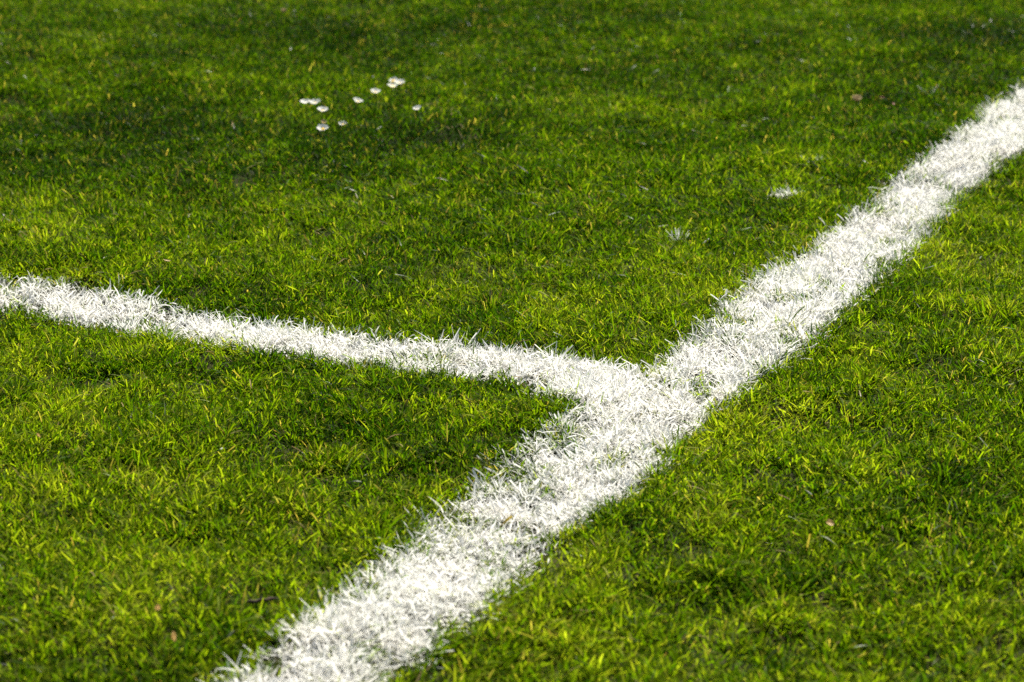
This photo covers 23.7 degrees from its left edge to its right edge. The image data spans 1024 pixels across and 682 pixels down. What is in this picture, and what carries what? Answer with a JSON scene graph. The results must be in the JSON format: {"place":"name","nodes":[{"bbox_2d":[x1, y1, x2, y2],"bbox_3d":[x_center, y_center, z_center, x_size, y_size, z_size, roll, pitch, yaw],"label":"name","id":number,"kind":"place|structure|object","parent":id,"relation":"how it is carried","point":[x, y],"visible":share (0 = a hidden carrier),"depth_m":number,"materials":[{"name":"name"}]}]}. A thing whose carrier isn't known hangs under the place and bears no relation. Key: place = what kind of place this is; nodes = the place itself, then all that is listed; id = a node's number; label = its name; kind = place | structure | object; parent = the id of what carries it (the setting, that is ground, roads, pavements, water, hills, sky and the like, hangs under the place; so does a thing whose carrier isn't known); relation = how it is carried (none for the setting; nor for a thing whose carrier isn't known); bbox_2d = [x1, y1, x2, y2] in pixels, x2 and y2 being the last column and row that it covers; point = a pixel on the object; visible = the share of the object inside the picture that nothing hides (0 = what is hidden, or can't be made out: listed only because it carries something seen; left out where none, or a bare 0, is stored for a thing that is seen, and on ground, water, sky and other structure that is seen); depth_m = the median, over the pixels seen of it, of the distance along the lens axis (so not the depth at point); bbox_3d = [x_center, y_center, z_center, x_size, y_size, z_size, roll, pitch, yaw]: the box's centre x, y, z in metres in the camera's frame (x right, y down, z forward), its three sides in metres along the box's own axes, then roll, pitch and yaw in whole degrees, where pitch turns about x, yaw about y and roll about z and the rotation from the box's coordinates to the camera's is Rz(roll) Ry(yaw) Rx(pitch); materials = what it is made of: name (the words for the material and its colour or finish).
{"place":"outdoors","nodes":[
{"label":"outdoors","id":0,"kind":"place"},
{"bbox_2d":[0,0,1023,681],"bbox_3d":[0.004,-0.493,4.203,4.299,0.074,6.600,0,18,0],"label":"lawn grass","id":1,"kind":"structure","parent":0,"point":[432,68],"depth_m":2.79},
{"bbox_2d":[171,631,176,640],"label":"fallen leaf","id":2,"kind":"object","parent":1,"relation":"on","point":[173,635],"visible":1,"depth_m":1.90,"materials":[{"name":"beige plant"}]},
{"bbox_2d":[246,597,278,602],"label":"twig","id":3,"kind":"object","parent":1,"relation":"on","point":[261,599],"visible":0.98,"depth_m":1.99,"materials":[{"name":"brown wood"}]},
{"bbox_2d":[280,8,286,26],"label":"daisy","id":4,"kind":"object","parent":1,"relation":"on","point":[283,10],"visible":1,"depth_m":4.51,"materials":[{"name":"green plant"}]},
{"bbox_2d":[301,99,309,123],"bbox_3d":[-0.315,-0.343,3.718,0.016,0.051,0.015,0,18,0],"label":"daisy","id":5,"kind":"object","parent":1,"relation":"on","point":[304,101],"visible":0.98,"depth_m":3.72,"materials":[{"name":"white plant"}]},
{"bbox_2d":[309,99,320,123],"bbox_3d":[-0.300,-0.344,3.722,0.017,0.052,0.017,-14,22,-37],"label":"daisy","id":6,"kind":"object","parent":1,"relation":"on","point":[315,101],"visible":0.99,"depth_m":3.72,"materials":[{"name":"white plant"}]},
{"bbox_2d":[316,124,328,148],"bbox_3d":[-0.271,-0.284,3.499,0.018,0.052,0.016,0,18,0],"label":"daisy","id":7,"kind":"object","parent":1,"relation":"on","point":[322,127],"visible":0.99,"depth_m":3.50,"materials":[{"name":"white plant"}]},
{"bbox_2d":[318,106,327,119],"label":"daisy","id":8,"kind":"object","parent":1,"relation":"on","point":[322,109],"visible":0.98,"depth_m":3.65,"materials":[{"name":"white plant"}]},
{"bbox_2d":[0,268,658,415],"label":"painted line","id":9,"kind":"object","parent":1,"relation":"on","point":[597,380],"visible":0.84,"depth_m":2.68,"materials":[{"name":"white paint"}]},
{"bbox_2d":[339,120,346,145],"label":"daisy","id":10,"kind":"object","parent":1,"relation":"on","point":[342,124],"visible":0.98,"depth_m":3.54,"materials":[{"name":"white plant"}]},
{"bbox_2d":[353,97,362,124],"bbox_3d":[-0.234,-0.345,3.714,0.015,0.051,0.015,17,24,42],"label":"daisy","id":11,"kind":"object","parent":1,"relation":"on","point":[357,100],"visible":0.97,"depth_m":3.71,"materials":[{"name":"white plant"}]},
{"bbox_2d":[371,88,380,115],"bbox_3d":[-0.211,-0.365,3.779,0.016,0.051,0.015,15,23,39],"label":"daisy","id":12,"kind":"object","parent":1,"relation":"on","point":[375,90],"visible":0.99,"depth_m":3.78,"materials":[{"name":"white plant"}]},
{"bbox_2d":[387,83,396,107],"bbox_3d":[-0.187,-0.379,3.830,0.016,0.051,0.016,0,18,0],"label":"daisy","id":13,"kind":"object","parent":1,"relation":"on","point":[392,85],"visible":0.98,"depth_m":3.83,"materials":[{"name":"white plant"}]},
{"bbox_2d":[389,77,397,98],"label":"daisy","id":14,"kind":"object","parent":1,"relation":"on","point":[392,79],"visible":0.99,"depth_m":3.88,"materials":[{"name":"white plant"}]},
{"bbox_2d":[394,79,404,103],"bbox_3d":[-0.178,-0.389,3.868,0.018,0.051,0.018,0,18,0],"label":"daisy","id":15,"kind":"object","parent":1,"relation":"on","point":[399,81],"visible":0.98,"depth_m":3.87,"materials":[{"name":"white plant"}]},
{"bbox_2d":[413,105,420,130],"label":"daisy","id":16,"kind":"object","parent":1,"relation":"on","point":[416,107],"visible":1,"depth_m":3.62,"materials":[{"name":"white plant"}]},
{"bbox_2d":[199,77,1023,681],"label":"painted line","id":17,"kind":"object","parent":1,"relation":"on","point":[367,613],"visible":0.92,"depth_m":2.37,"materials":[{"name":"white paint"}]},
{"bbox_2d":[668,226,689,242],"bbox_3d":[0.211,-0.133,3.113,0.041,0.026,0.034,0,18,0],"label":"paint splash","id":18,"kind":"object","parent":1,"relation":"on","point":[672,237],"visible":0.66,"depth_m":3.11,"materials":[{"name":"white paint"}]},
{"bbox_2d":[767,183,804,199],"bbox_3d":[0.367,-0.204,3.312,0.058,0.028,0.050,4,18,11],"label":"paint splash","id":19,"kind":"object","parent":1,"relation":"on","point":[784,194],"visible":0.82,"depth_m":3.32,"materials":[{"name":"white paint"}]},
{"bbox_2d":[826,519,833,525],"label":"fallen leaf","id":20,"kind":"object","parent":1,"relation":"on","point":[829,522],"visible":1,"depth_m":2.12,"materials":[{"name":"beige plant"}]},
{"bbox_2d":[852,95,861,123],"bbox_3d":[0.528,-0.350,3.740,0.016,0.054,0.015,0,18,0],"label":"daisy","id":21,"kind":"object","parent":1,"relation":"on","point":[856,98],"visible":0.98,"depth_m":3.74,"materials":[{"name":"brown plant"}]}
]}

